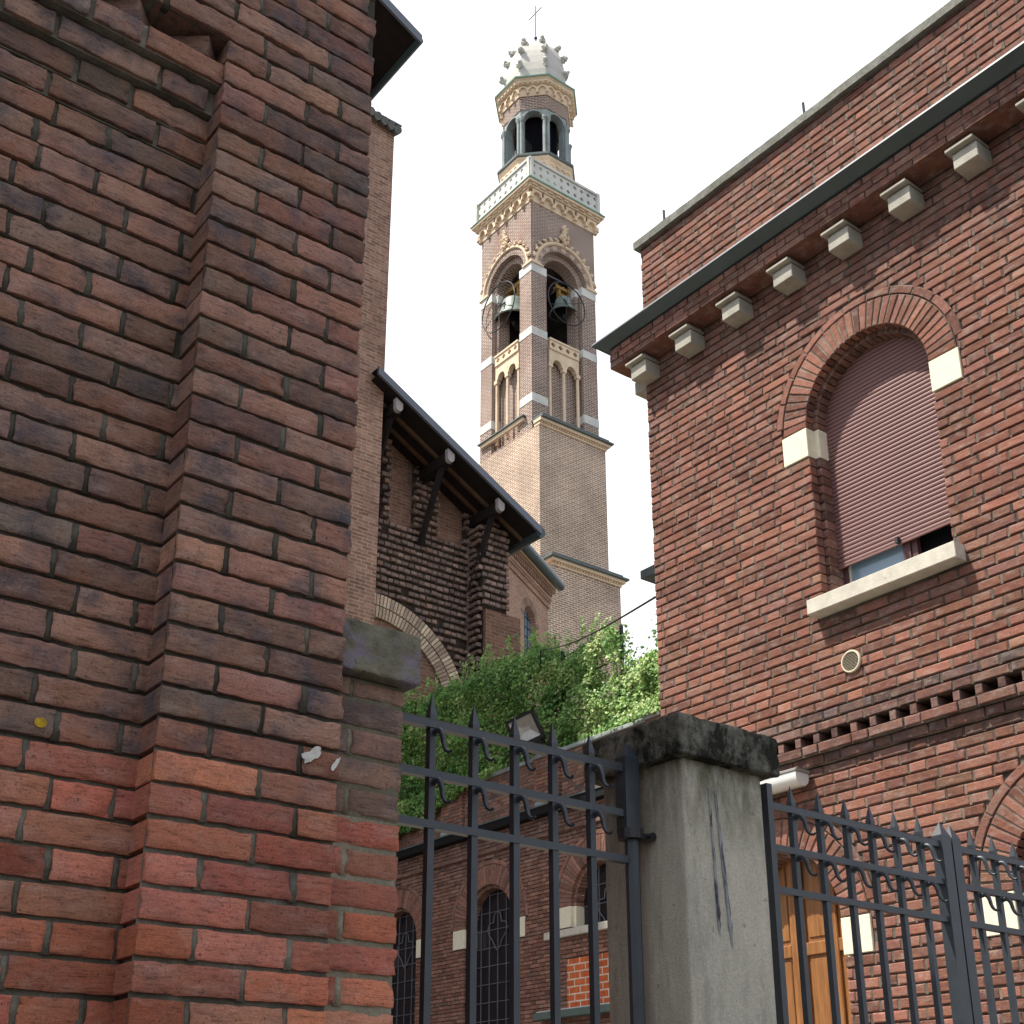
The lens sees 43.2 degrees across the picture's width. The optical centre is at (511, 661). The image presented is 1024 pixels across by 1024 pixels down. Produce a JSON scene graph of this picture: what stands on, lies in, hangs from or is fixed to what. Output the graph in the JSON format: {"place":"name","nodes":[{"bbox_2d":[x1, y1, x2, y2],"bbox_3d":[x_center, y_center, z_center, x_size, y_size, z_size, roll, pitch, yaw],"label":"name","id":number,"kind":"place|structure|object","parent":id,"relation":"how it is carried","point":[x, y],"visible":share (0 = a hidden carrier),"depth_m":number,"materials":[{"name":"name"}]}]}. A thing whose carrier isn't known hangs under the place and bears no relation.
{"place":"outdoors","nodes":[
{"label":"outdoors","id":0,"kind":"place"},
{"bbox_2d":[344,0,545,795],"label":"church","id":1,"kind":"structure","parent":0,"point":[444,525],"depth_m":30.99,"materials":[{"name":"brick"}]},
{"bbox_2d":[470,6,629,899],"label":"bell tower","id":2,"kind":"structure","parent":0,"point":[543,445],"depth_m":69.18,"materials":[{"name":"brick"}]},
{"bbox_2d":[482,273,519,333],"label":"bell","id":3,"kind":"object","parent":2,"relation":"hanging from","point":[510,304],"visible":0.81,"depth_m":71.05,"materials":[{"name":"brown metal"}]},
{"bbox_2d":[547,274,584,325],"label":"bell","id":4,"kind":"object","parent":2,"relation":"hanging from","point":[558,311],"visible":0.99,"depth_m":70.81,"materials":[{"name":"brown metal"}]},
{"bbox_2d":[640,565,655,583],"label":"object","id":5,"kind":"structure","parent":0,"point":[647,574],"depth_m":31.10,"materials":[{"name":"grey metal"}]},
{"bbox_2d":[371,0,950,678],"label":"sky","id":6,"kind":"structure","parent":0,"point":[671,95],"materials":[{"name":"white"}]},
{"bbox_2d":[591,0,1023,1023],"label":"brick house","id":7,"kind":"structure","parent":0,"point":[813,348],"depth_m":8.42,"materials":[{"name":"brick"}]},
{"bbox_2d":[539,596,655,672],"bbox_3d":[0.796,-0.258,16.886,0.038,4.577,13.231,1,-21,-2],"label":"cable","id":8,"kind":"object","parent":7,"relation":"attached to","point":[638,607],"visible":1,"depth_m":12.97,"materials":[{"name":"black metal"}]},
{"bbox_2d":[760,766,809,795],"bbox_3d":[1.645,0.815,8.392,0.155,0.119,0.642,15,-26,-35],"label":"security camera","id":9,"kind":"object","parent":7,"relation":"attached to","point":[796,777],"visible":0.52,"depth_m":8.18,"materials":[{"name":"white plastic"}]},
{"bbox_2d":[778,860,851,1023],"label":"door","id":10,"kind":"structure","parent":7,"relation":"in","point":[813,911],"depth_m":8.14,"materials":[{"name":"orange wood"}]},
{"bbox_2d":[841,650,860,672],"bbox_3d":[2.115,0.000,8.077,0.018,0.148,0.148,15,-26,-35],"label":"vent grille","id":11,"kind":"object","parent":7,"relation":"attached to","point":[850,661],"visible":1,"depth_m":8.08,"materials":[{"name":"beige plastic"}]},
{"bbox_2d":[839,491,921,584],"bbox_3d":[2.483,-0.781,8.260,0.050,0.632,0.940,15,-26,-35],"label":"window frame","id":12,"kind":"structure","parent":7,"relation":"in","point":[912,548],"depth_m":8.35,"materials":[{"name":"white plastic"}]},
{"bbox_2d":[946,825,1023,1023],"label":"iron gate","id":13,"kind":"structure","parent":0,"point":[996,860],"depth_m":4.54,"materials":[{"name":"black metal"}]},
{"label":"courtyard","id":14,"kind":"structure","parent":0,"visible":0},
{"bbox_2d":[0,0,375,1023],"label":"brick building","id":15,"kind":"structure","parent":14,"relation":"on","point":[184,194],"depth_m":2.72,"materials":[{"name":"brick"}]},
{"bbox_2d":[324,616,420,1023],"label":"gate pier","id":16,"kind":"structure","parent":14,"relation":"on","point":[381,673],"depth_m":2.81,"materials":[{"name":"brick"}]},
{"bbox_2d":[397,695,656,1023],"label":"iron gate","id":17,"kind":"structure","parent":16,"relation":"attached to","point":[624,767],"depth_m":3.36,"materials":[{"name":"black metal"}]},
{"bbox_2d":[391,710,660,1023],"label":"chapel wing","id":18,"kind":"structure","parent":14,"relation":"on","point":[448,972],"depth_m":22.74,"materials":[{"name":"brown brick"}]},
{"bbox_2d":[391,912,416,1023],"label":"window","id":19,"kind":"structure","parent":18,"relation":"in","point":[403,981],"depth_m":24.93,"materials":[{"name":"black glass"}]},
{"bbox_2d":[476,889,508,1023],"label":"window","id":20,"kind":"structure","parent":18,"relation":"in","point":[492,995],"depth_m":22.81,"materials":[{"name":"black glass"}]},
{"bbox_2d":[403,625,624,778],"bbox_3d":[0.506,1.472,23.831,0.062,3.100,9.400,15,-26,-35],"label":"trellis","id":21,"kind":"object","parent":18,"relation":"on","point":[620,631],"visible":0.12,"depth_m":22.86,"materials":[{"name":"green metal"}]},
{"bbox_2d":[397,611,660,837],"bbox_3d":[0.267,1.107,24.045,1.353,3.761,9.473,15,-26,-35],"label":"ivy","id":22,"kind":"object","parent":21,"relation":"attached to","point":[637,692],"visible":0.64,"depth_m":23.89,"materials":[{"name":"green plant"}]},
{"bbox_2d":[504,709,545,754],"bbox_3d":[0.266,1.258,22.712,0.696,0.749,0.452,-12,-24,28],"label":"floodlight","id":23,"kind":"object","parent":18,"relation":"on","point":[530,728],"visible":0.58,"depth_m":22.64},
{"bbox_2d":[584,863,606,924],"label":"window","id":24,"kind":"structure","parent":18,"relation":"in","point":[601,871],"depth_m":20.96,"materials":[{"name":"black glass"}]},
{"bbox_2d":[602,614,657,699],"bbox_3d":[2.727,0.879,23.835,1.725,4.228,2.682,6,-22,-16],"label":"shrub","id":25,"kind":"object","parent":18,"relation":"on","point":[648,637],"visible":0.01,"depth_m":24.21,"materials":[{"name":"green plant"}]},
{"bbox_2d":[506,545,564,713],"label":"apse","id":26,"kind":"structure","parent":14,"relation":"on","point":[535,583],"depth_m":41.97,"materials":[{"name":"brick"}]},
{"bbox_2d":[524,610,529,680],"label":"window","id":27,"kind":"structure","parent":26,"relation":"in","point":[526,620],"depth_m":41.91,"materials":[{"name":"blue glass"}]},
{"bbox_2d":[582,712,779,1023],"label":"gate pillar","id":28,"kind":"structure","parent":14,"relation":"on","point":[707,946],"depth_m":3.60,"materials":[{"name":"concrete"}]},
{"bbox_2d":[760,783,972,1023],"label":"iron gate","id":29,"kind":"structure","parent":28,"relation":"attached to","point":[937,844],"depth_m":4.16,"materials":[{"name":"black metal"}]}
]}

